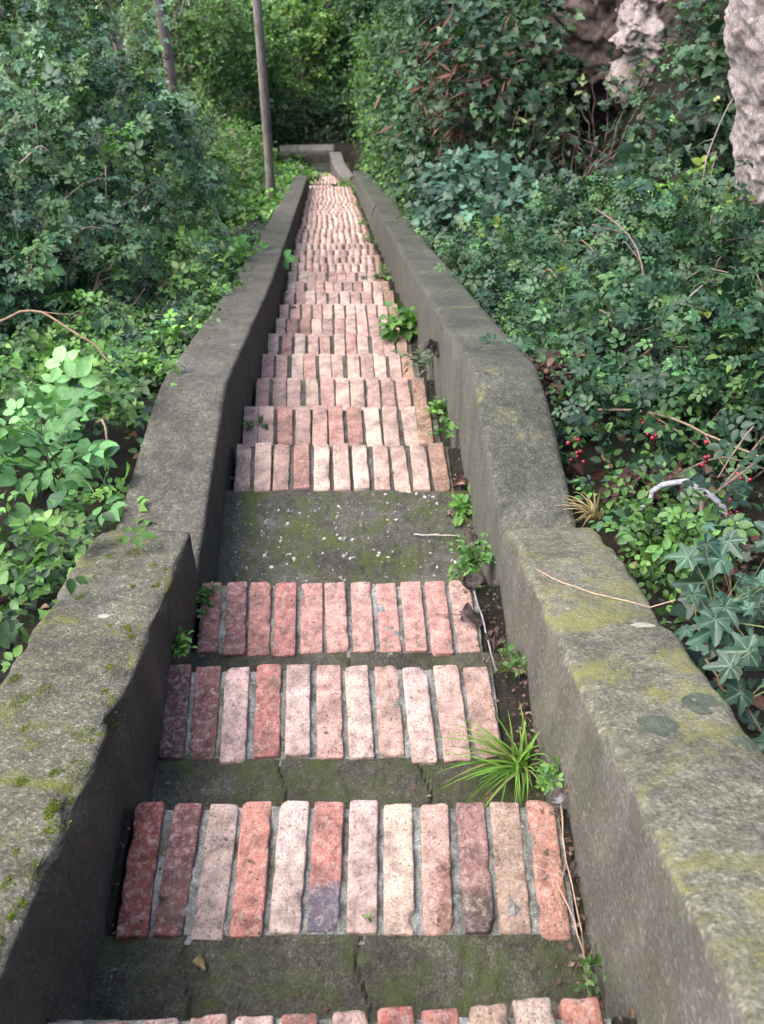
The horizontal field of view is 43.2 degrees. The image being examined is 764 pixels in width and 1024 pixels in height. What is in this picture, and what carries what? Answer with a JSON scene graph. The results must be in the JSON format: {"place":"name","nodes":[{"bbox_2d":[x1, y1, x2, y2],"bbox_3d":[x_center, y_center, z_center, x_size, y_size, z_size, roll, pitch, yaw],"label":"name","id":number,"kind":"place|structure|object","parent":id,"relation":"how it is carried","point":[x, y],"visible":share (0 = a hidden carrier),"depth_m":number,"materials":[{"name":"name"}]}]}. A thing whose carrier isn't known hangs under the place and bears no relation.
{"place":"outdoors","nodes":[
{"label":"outdoors","id":0,"kind":"place"},
{"bbox_2d":[0,0,763,753],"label":"hillside ground","id":1,"kind":"structure","parent":0,"point":[122,458],"depth_m":3.39,"materials":[{"name":"brown soil"}]},
{"bbox_2d":[0,0,77,100],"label":"evergreen tree","id":2,"kind":"object","parent":1,"relation":"on","point":[22,17],"visible":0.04,"depth_m":19.77,"materials":[{"name":"green plant"}]},
{"bbox_2d":[0,502,97,593],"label":"alexanders plant","id":3,"kind":"object","parent":1,"relation":"on","point":[24,508],"visible":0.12,"depth_m":2.84,"materials":[{"name":"green plant"}]},
{"bbox_2d":[6,329,108,407],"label":"alexanders plant","id":4,"kind":"object","parent":1,"relation":"on","point":[45,352],"visible":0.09,"depth_m":4.38,"materials":[{"name":"green plant"}]},
{"bbox_2d":[0,13,122,190],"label":"olive tree","id":5,"kind":"object","parent":1,"relation":"on","point":[13,75],"visible":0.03,"depth_m":15.66,"materials":[{"name":"green plant"}]},
{"bbox_2d":[0,345,127,526],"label":"alexanders plant","id":6,"kind":"object","parent":1,"relation":"on","point":[63,399],"visible":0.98,"depth_m":3.23,"materials":[{"name":"green plant"}]},
{"bbox_2d":[0,128,193,386],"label":"bramble bush","id":7,"kind":"object","parent":1,"relation":"on","point":[54,272],"visible":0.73,"depth_m":5.02,"materials":[{"name":"green plant"}]},
{"bbox_2d":[0,530,200,1023],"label":"parapet wall","id":8,"kind":"structure","parent":1,"relation":"on","point":[83,692],"depth_m":1.80,"materials":[{"name":"concrete"}]},
{"bbox_2d":[75,456,154,529],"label":"alexanders plant","id":9,"kind":"object","parent":1,"relation":"on","point":[105,487],"visible":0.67,"depth_m":3.09,"materials":[{"name":"green plant"}]},
{"bbox_2d":[0,0,254,301],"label":"bramble bush","id":10,"kind":"object","parent":1,"relation":"on","point":[62,68],"visible":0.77,"depth_m":6.71,"materials":[{"name":"green plant"}]},
{"bbox_2d":[0,199,262,666],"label":"weed undergrowth","id":11,"kind":"object","parent":1,"relation":"on","point":[55,499],"visible":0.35,"depth_m":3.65,"materials":[{"name":"green plant"}]},
{"bbox_2d":[0,309,112,364],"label":"branch","id":12,"kind":"object","parent":11,"relation":"on","point":[48,315],"visible":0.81,"depth_m":3.87,"materials":[{"name":"brown plant"}]},
{"bbox_2d":[0,219,268,675],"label":"ivy undergrowth","id":13,"kind":"object","parent":1,"relation":"on","point":[7,634],"visible":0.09,"depth_m":2.69,"materials":[{"name":"green plant"}]},
{"bbox_2d":[99,340,179,396],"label":"alexanders plant","id":14,"kind":"object","parent":1,"relation":"on","point":[165,362],"visible":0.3,"depth_m":4.30,"materials":[{"name":"green plant"}]},
{"bbox_2d":[153,0,177,91],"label":"wooden pole","id":15,"kind":"object","parent":1,"relation":"on","point":[169,65],"visible":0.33,"depth_m":18.60,"materials":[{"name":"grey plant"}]},
{"bbox_2d":[69,81,278,237],"bbox_3d":[-2.706,-4.189,12.576,2.823,2.404,3.276,0,45,0],"label":"shrub","id":16,"kind":"object","parent":1,"relation":"on","point":[251,175],"visible":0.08,"depth_m":12.83,"materials":[{"name":"green plant"}]},
{"bbox_2d":[100,212,254,334],"bbox_3d":[-1.303,-1.356,6.278,1.076,1.201,2.119,0,45,0],"label":"bramble bush","id":17,"kind":"object","parent":1,"relation":"on","point":[176,255],"visible":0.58,"depth_m":5.86,"materials":[{"name":"green plant"}]},
{"bbox_2d":[116,0,253,135],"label":"broadleaf trees","id":18,"kind":"object","parent":1,"relation":"on","point":[211,46],"visible":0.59,"depth_m":23.23,"materials":[{"name":"green plant"}]},
{"bbox_2d":[68,0,314,74],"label":"evergreen tree","id":19,"kind":"object","parent":1,"relation":"on","point":[113,4],"visible":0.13,"depth_m":31.87,"materials":[{"name":"green plant"}]},
{"bbox_2d":[121,92,287,202],"bbox_3d":[-2.979,-5.797,16.007,2.263,2.953,4.402,13,47,13],"label":"shrub","id":20,"kind":"object","parent":1,"relation":"on","point":[238,141],"visible":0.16,"depth_m":16.55,"materials":[{"name":"green plant"}]},
{"bbox_2d":[117,175,308,587],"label":"parapet wall","id":21,"kind":"structure","parent":1,"relation":"on","point":[193,434],"depth_m":3.52,"materials":[{"name":"concrete"}]},
{"bbox_2d":[188,0,299,143],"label":"broadleaf tree","id":22,"kind":"object","parent":1,"relation":"on","point":[270,40],"visible":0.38,"depth_m":25.75,"materials":[{"name":"plant"}]},
{"bbox_2d":[204,114,284,184],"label":"shrub","id":23,"kind":"object","parent":1,"relation":"on","point":[255,128],"visible":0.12,"depth_m":19.23,"materials":[{"name":"green plant"}]},
{"bbox_2d":[193,233,297,269],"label":"alexanders plant","id":24,"kind":"object","parent":1,"relation":"on","point":[288,258],"visible":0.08,"depth_m":7.63,"materials":[{"name":"green plant"}]},
{"bbox_2d":[205,143,306,225],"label":"verge plants","id":25,"kind":"object","parent":1,"relation":"on","point":[278,196],"visible":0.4,"depth_m":13.23,"materials":[{"name":"green plant"}]},
{"bbox_2d":[252,0,275,198],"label":"pole","id":26,"kind":"object","parent":1,"relation":"on","point":[264,94],"visible":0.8,"depth_m":14.07,"materials":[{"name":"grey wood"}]},
{"bbox_2d":[234,61,368,146],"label":"shrub","id":27,"kind":"object","parent":1,"relation":"on","point":[348,117],"visible":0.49,"depth_m":27.05,"materials":[{"name":"green plant"}]},
{"bbox_2d":[284,161,328,185],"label":"nettle plant","id":28,"kind":"object","parent":1,"relation":"on","point":[309,172],"visible":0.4,"depth_m":20.57,"materials":[{"name":"green plant"}]},
{"bbox_2d":[279,144,334,167],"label":"cross wall","id":29,"kind":"structure","parent":1,"relation":"on","point":[314,153],"depth_m":26.31,"materials":[{"name":"concrete"}]},
{"bbox_2d":[252,0,363,113],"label":"broadleaf trees","id":30,"kind":"object","parent":1,"relation":"on","point":[302,25],"visible":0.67,"depth_m":27.60,"materials":[{"name":"green plant"}]},
{"bbox_2d":[8,3,610,245],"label":"forest floor","id":31,"kind":"structure","parent":1,"relation":"on","point":[326,118],"depth_m":22.39,"materials":[{"name":"green plant"}]},
{"bbox_2d":[245,0,393,61],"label":"evergreen tree","id":32,"kind":"object","parent":1,"relation":"on","point":[320,3],"visible":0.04,"depth_m":32.29,"materials":[{"name":"green plant"}]},
{"bbox_2d":[329,152,352,185],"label":"parapet wall","id":33,"kind":"structure","parent":1,"relation":"on","point":[339,169],"depth_m":23.55,"materials":[{"name":"concrete"}]},
{"bbox_2d":[46,162,636,1023],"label":"brick stairway","id":34,"kind":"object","parent":1,"relation":"on","point":[328,558],"visible":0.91,"depth_m":2.19,"materials":[{"name":"brick"}]},
{"bbox_2d":[171,626,197,657],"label":"weed","id":35,"kind":"object","parent":34,"relation":"on","point":[181,642],"visible":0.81,"depth_m":2.39,"materials":[{"name":"green plant"}]},
{"bbox_2d":[192,954,205,971],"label":"dead leaf","id":36,"kind":"object","parent":34,"relation":"on","point":[199,960],"visible":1,"depth_m":1.66,"materials":[{"name":"yellow plant"}]},
{"bbox_2d":[195,581,222,623],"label":"weed","id":37,"kind":"object","parent":34,"relation":"on","point":[204,593],"visible":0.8,"depth_m":2.77,"materials":[{"name":"green plant"}]},
{"bbox_2d":[241,415,268,429],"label":"weed","id":38,"kind":"object","parent":34,"relation":"on","point":[249,425],"visible":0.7,"depth_m":4.03,"materials":[{"name":"green plant"}]},
{"bbox_2d":[103,290,633,1022],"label":"gutter litter","id":39,"kind":"object","parent":34,"relation":"on","point":[571,964],"visible":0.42,"depth_m":1.87,"materials":[{"name":"brown plant"}]},
{"bbox_2d":[370,262,391,281],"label":"weed","id":40,"kind":"object","parent":34,"relation":"on","point":[382,273],"visible":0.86,"depth_m":7.92,"materials":[{"name":"green plant"}]},
{"bbox_2d":[378,300,417,342],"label":"weed","id":41,"kind":"object","parent":34,"relation":"on","point":[390,331],"visible":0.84,"depth_m":5.57,"materials":[{"name":"green plant"}]},
{"bbox_2d":[392,342,432,379],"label":"weed","id":42,"kind":"object","parent":34,"relation":"on","point":[423,356],"visible":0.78,"depth_m":4.66,"materials":[{"name":"green plant"}]},
{"bbox_2d":[423,339,438,356],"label":"dead leaf","id":43,"kind":"object","parent":34,"relation":"on","point":[431,344],"visible":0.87,"depth_m":4.38,"materials":[{"name":"brown plant"}]},
{"bbox_2d":[424,395,447,422],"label":"weed","id":44,"kind":"object","parent":34,"relation":"on","point":[439,407],"visible":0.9,"depth_m":4.09,"materials":[{"name":"green plant"}]},
{"bbox_2d":[428,416,458,441],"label":"weed","id":45,"kind":"object","parent":34,"relation":"on","point":[446,423],"visible":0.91,"depth_m":3.72,"materials":[{"name":"green plant"}]},
{"bbox_2d":[449,483,472,525],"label":"weed","id":46,"kind":"object","parent":34,"relation":"on","point":[463,502],"visible":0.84,"depth_m":3.38,"materials":[{"name":"green plant"}]},
{"bbox_2d":[443,526,495,586],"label":"weed","id":47,"kind":"object","parent":34,"relation":"on","point":[470,561],"visible":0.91,"depth_m":2.92,"materials":[{"name":"green plant"}]},
{"bbox_2d":[459,602,482,625],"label":"dead leaf","id":48,"kind":"object","parent":34,"relation":"on","point":[474,617],"visible":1,"depth_m":2.70,"materials":[{"name":"brown plant"}]},
{"bbox_2d":[464,530,478,553],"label":"dead leaf","id":49,"kind":"object","parent":34,"relation":"on","point":[469,535],"visible":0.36,"depth_m":3.25,"materials":[{"name":"brown plant"}]},
{"bbox_2d":[459,570,487,588],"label":"dead leaf","id":50,"kind":"object","parent":34,"relation":"on","point":[469,580],"visible":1,"depth_m":2.79,"materials":[{"name":"brown plant"}]},
{"bbox_2d":[473,591,496,670],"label":"twig","id":51,"kind":"object","parent":34,"relation":"on","point":[484,629],"visible":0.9,"depth_m":2.67,"materials":[{"name":"beige wood"}]},
{"bbox_2d":[430,702,548,806],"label":"grass tuft","id":52,"kind":"object","parent":34,"relation":"on","point":[519,765],"visible":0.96,"depth_m":2.13,"materials":[{"name":"green plant"}]},
{"bbox_2d":[485,625,505,650],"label":"dead leaf","id":53,"kind":"object","parent":34,"relation":"on","point":[491,635],"visible":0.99,"depth_m":2.66,"materials":[{"name":"brown plant"}]},
{"bbox_2d":[492,640,525,676],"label":"weed","id":54,"kind":"object","parent":34,"relation":"on","point":[515,660],"visible":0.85,"depth_m":2.39,"materials":[{"name":"green plant"}]},
{"bbox_2d":[534,755,563,794],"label":"weed","id":55,"kind":"object","parent":34,"relation":"on","point":[545,782],"visible":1,"depth_m":1.92,"materials":[{"name":"green plant"}]},
{"bbox_2d":[565,856,579,882],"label":"dead leaf","id":56,"kind":"object","parent":34,"relation":"on","point":[573,869],"visible":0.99,"depth_m":1.78,"materials":[{"name":"brown plant"}]},
{"bbox_2d":[557,883,589,976],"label":"dry stem","id":57,"kind":"object","parent":34,"relation":"on","point":[572,918],"visible":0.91,"depth_m":1.70,"materials":[{"name":"brown plant"}]},
{"bbox_2d":[559,803,588,997],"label":"dry stem","id":58,"kind":"object","parent":34,"relation":"on","point":[566,863],"visible":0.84,"depth_m":1.75,"materials":[{"name":"brown plant"}]},
{"bbox_2d":[572,946,605,996],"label":"weed","id":59,"kind":"object","parent":34,"relation":"on","point":[585,962],"visible":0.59,"depth_m":1.61,"materials":[{"name":"green plant"}]},
{"bbox_2d":[307,0,412,116],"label":"evergreen tree","id":60,"kind":"object","parent":1,"relation":"on","point":[351,24],"visible":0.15,"depth_m":27.52,"materials":[{"name":"green plant"}]},
{"bbox_2d":[345,10,397,169],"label":"hedge shrub","id":61,"kind":"object","parent":1,"relation":"on","point":[363,37],"visible":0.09,"depth_m":22.84,"materials":[{"name":"green plant"}]},
{"bbox_2d":[341,0,406,171],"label":"hedge shrub","id":62,"kind":"object","parent":1,"relation":"on","point":[361,73],"visible":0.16,"depth_m":19.21,"materials":[{"name":"green plant"}]},
{"bbox_2d":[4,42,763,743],"bbox_3d":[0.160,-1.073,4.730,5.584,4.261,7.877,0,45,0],"label":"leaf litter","id":63,"kind":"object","parent":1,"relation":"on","point":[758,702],"visible":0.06,"depth_m":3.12,"materials":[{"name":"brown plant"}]},
{"bbox_2d":[351,152,417,219],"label":"verge undergrowth","id":64,"kind":"object","parent":1,"relation":"on","point":[389,191],"visible":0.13,"depth_m":13.07,"materials":[{"name":"green plant"}]},
{"bbox_2d":[348,9,427,188],"bbox_3d":[0.483,-6.681,16.371,2.140,3.535,3.461,0,45,0],"label":"hedge shrub","id":65,"kind":"object","parent":1,"relation":"on","point":[370,103],"visible":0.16,"depth_m":15.54,"materials":[{"name":"green plant"}]},
{"bbox_2d":[355,0,539,173],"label":"hedge shrub","id":66,"kind":"object","parent":1,"relation":"on","point":[420,13],"visible":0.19,"depth_m":10.63,"materials":[{"name":"green plant"}]},
{"bbox_2d":[364,0,532,203],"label":"hedge shrub","id":67,"kind":"object","parent":1,"relation":"on","point":[383,121],"visible":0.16,"depth_m":12.63,"materials":[{"name":"green plant"}]},
{"bbox_2d":[365,0,532,52],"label":"evergreen tree","id":68,"kind":"object","parent":1,"relation":"on","point":[522,30],"visible":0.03,"depth_m":15.07,"materials":[{"name":"green plant"}]},
{"bbox_2d":[353,170,576,589],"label":"parapet wall","id":69,"kind":"structure","parent":1,"relation":"on","point":[504,439],"depth_m":3.28,"materials":[{"name":"concrete"}]},
{"bbox_2d":[556,490,603,526],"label":"grass tuft","id":70,"kind":"object","parent":69,"relation":"on","point":[589,510],"visible":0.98,"depth_m":2.80,"materials":[{"name":"beige plant"}]},
{"bbox_2d":[406,139,559,264],"bbox_3d":[0.758,-2.404,7.819,1.185,1.443,2.758,0,45,0],"label":"ivy mass","id":71,"kind":"object","parent":1,"relation":"on","point":[432,185],"visible":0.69,"depth_m":7.20,"materials":[{"name":"green plant"}]},
{"bbox_2d":[388,0,597,202],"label":"ivy mass","id":72,"kind":"object","parent":1,"relation":"on","point":[561,65],"visible":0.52,"depth_m":8.90,"materials":[{"name":"green plant"}]},
{"bbox_2d":[371,0,534,216],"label":"hanging creeper","id":73,"kind":"object","parent":72,"relation":"hanging from","point":[441,46],"visible":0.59,"depth_m":8.61,"materials":[{"name":"green plant"}]},
{"bbox_2d":[452,205,613,341],"bbox_3d":[0.777,-1.075,5.222,1.033,0.877,1.266,0,45,0],"label":"bramble bush","id":74,"kind":"object","parent":1,"relation":"on","point":[517,262],"visible":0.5,"depth_m":5.07,"materials":[{"name":"green plant"}]},
{"bbox_2d":[523,350,597,435],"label":"withered foliage","id":75,"kind":"object","parent":1,"relation":"on","point":[544,367],"visible":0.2,"depth_m":3.44,"materials":[{"name":"brown plant"}]},
{"bbox_2d":[458,36,664,212],"bbox_3d":[1.610,-3.201,8.582,1.812,1.834,1.552,0,45,0],"label":"dead thicket","id":76,"kind":"object","parent":1,"relation":"on","point":[573,140],"visible":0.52,"depth_m":8.42,"materials":[{"name":"brown plant"}]},
{"bbox_2d":[396,0,763,583],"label":"bramble cover","id":77,"kind":"object","parent":1,"relation":"on","point":[617,383],"visible":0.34,"depth_m":3.54,"materials":[{"name":"green plant"}]},
{"bbox_2d":[566,437,584,478],"bbox_3d":[0.610,-0.162,3.015,0.072,0.166,0.069,27,51,25],"label":"berry cluster","id":78,"kind":"object","parent":77,"relation":"hanging from","point":[577,455],"visible":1,"depth_m":2.99,"materials":[{"name":"red plant"}]},
{"bbox_2d":[597,408,763,481],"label":"branch","id":79,"kind":"object","parent":77,"relation":"on","point":[677,420],"visible":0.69,"depth_m":2.85,"materials":[{"name":"brown plant"}]},
{"bbox_2d":[400,0,763,741],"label":"ivy cover","id":80,"kind":"object","parent":1,"relation":"on","point":[696,658],"visible":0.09,"depth_m":2.98,"materials":[{"name":"green plant"}]},
{"bbox_2d":[510,168,662,283],"bbox_3d":[1.419,-1.481,5.865,1.309,1.102,1.334,0,45,0],"label":"bramble bush","id":81,"kind":"object","parent":1,"relation":"on","point":[563,202],"visible":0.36,"depth_m":5.74,"materials":[{"name":"green plant"}]},
{"bbox_2d":[413,199,763,564],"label":"weed cover","id":82,"kind":"object","parent":1,"relation":"on","point":[638,439],"visible":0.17,"depth_m":3.07,"materials":[{"name":"green plant"}]},
{"bbox_2d":[433,96,755,500],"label":"yellowing leaves","id":83,"kind":"object","parent":1,"relation":"on","point":[711,356],"visible":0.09,"depth_m":4.78,"materials":[{"name":"green plant"}]},
{"bbox_2d":[528,0,706,135],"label":"rock face","id":84,"kind":"object","parent":1,"relation":"on","point":[593,33],"visible":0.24,"depth_m":8.90},
{"bbox_2d":[592,208,644,311],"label":"branch","id":85,"kind":"object","parent":1,"relation":"on","point":[629,236],"visible":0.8,"depth_m":3.90,"materials":[{"name":"brown plant"}]},
{"bbox_2d":[512,7,735,251],"bbox_3d":[1.658,-2.258,6.130,1.550,1.986,1.159,-16,47,-15],"label":"ivy mass","id":86,"kind":"object","parent":1,"relation":"on","point":[685,153],"visible":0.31,"depth_m":6.03,"materials":[{"name":"green plant"}]},
{"bbox_2d":[496,528,763,1023],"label":"parapet wall","id":87,"kind":"structure","parent":1,"relation":"on","point":[648,742],"depth_m":1.57,"materials":[{"name":"concrete"}]},
{"bbox_2d":[536,569,675,607],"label":"dry stem","id":88,"kind":"object","parent":87,"relation":"on","point":[601,594],"visible":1,"depth_m":2.19,"materials":[{"name":"beige plant"}]},
{"bbox_2d":[603,0,666,113],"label":"rock face","id":89,"kind":"object","parent":1,"relation":"on","point":[638,20],"visible":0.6,"depth_m":8.45},
{"bbox_2d":[532,268,760,448],"bbox_3d":[1.016,-0.501,3.681,1.093,0.883,0.991,-19,48,-18],"label":"bramble bush","id":90,"kind":"object","parent":1,"relation":"on","point":[628,288],"visible":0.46,"depth_m":3.52,"materials":[{"name":"green plant"}]},
{"bbox_2d":[545,159,763,352],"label":"bramble bush","id":91,"kind":"object","parent":1,"relation":"on","point":[649,207],"visible":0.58,"depth_m":4.20,"materials":[{"name":"green plant"}]},
{"bbox_2d":[582,443,743,633],"bbox_3d":[0.786,0.102,2.635,0.448,0.563,0.866,0,45,0],"label":"weed patch","id":92,"kind":"object","parent":1,"relation":"on","point":[647,557],"visible":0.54,"depth_m":2.49,"materials":[{"name":"green plant"}]},
{"bbox_2d":[598,458,738,541],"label":"withered foliage","id":93,"kind":"object","parent":1,"relation":"on","point":[626,473],"visible":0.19,"depth_m":2.85,"materials":[{"name":"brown plant"}]},
{"bbox_2d":[632,478,728,517],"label":"branch","id":94,"kind":"object","parent":1,"relation":"on","point":[714,498],"visible":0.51,"depth_m":2.69,"materials":[{"name":"grey plant"}]},
{"bbox_2d":[629,155,737,273],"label":"shrub","id":95,"kind":"object","parent":1,"relation":"on","point":[698,161],"visible":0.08,"depth_m":5.33,"materials":[{"name":"green plant"}]},
{"bbox_2d":[622,257,763,508],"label":"bramble bush","id":96,"kind":"object","parent":1,"relation":"on","point":[722,328],"visible":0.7,"depth_m":3.05,"materials":[{"name":"green plant"}]},
{"bbox_2d":[629,494,763,570],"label":"branch","id":97,"kind":"object","parent":1,"relation":"on","point":[746,547],"visible":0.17,"depth_m":2.52,"materials":[{"name":"brown plant"}]},
{"bbox_2d":[691,98,732,264],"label":"branch","id":98,"kind":"object","parent":1,"relation":"on","point":[709,151],"visible":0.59,"depth_m":4.55,"materials":[{"name":"brown plant"}]},
{"bbox_2d":[664,521,763,751],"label":"ivy trail","id":99,"kind":"object","parent":1,"relation":"on","point":[713,605],"visible":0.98,"depth_m":2.06,"materials":[{"name":"green plant"}]},
{"bbox_2d":[687,548,763,627],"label":"withered foliage","id":100,"kind":"object","parent":1,"relation":"on","point":[737,568],"visible":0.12,"depth_m":2.40,"materials":[{"name":"green plant"}]},
{"bbox_2d":[694,458,763,514],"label":"bramble cane","id":101,"kind":"object","parent":1,"relation":"on","point":[733,478],"visible":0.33,"depth_m":2.63,"materials":[{"name":"brown plant"}]},
{"bbox_2d":[717,426,757,477],"bbox_3d":[0.996,-0.100,2.699,0.008,0.394,0.425,30,52,26],"label":"bramble cane","id":102,"kind":"object","parent":1,"relation":"on","point":[745,435],"visible":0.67,"depth_m":2.52,"materials":[{"name":"brown plant"}]},
{"bbox_2d":[723,0,763,238],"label":"rock pillar","id":103,"kind":"object","parent":1,"relation":"on","point":[743,38],"visible":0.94,"depth_m":4.84,"materials":[{"name":"grey stone"}]},
{"bbox_2d":[739,708,762,731],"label":"ivy trail","id":104,"kind":"object","parent":1,"relation":"on","point":[746,717],"visible":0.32,"depth_m":1.90,"materials":[{"name":"green plant"}]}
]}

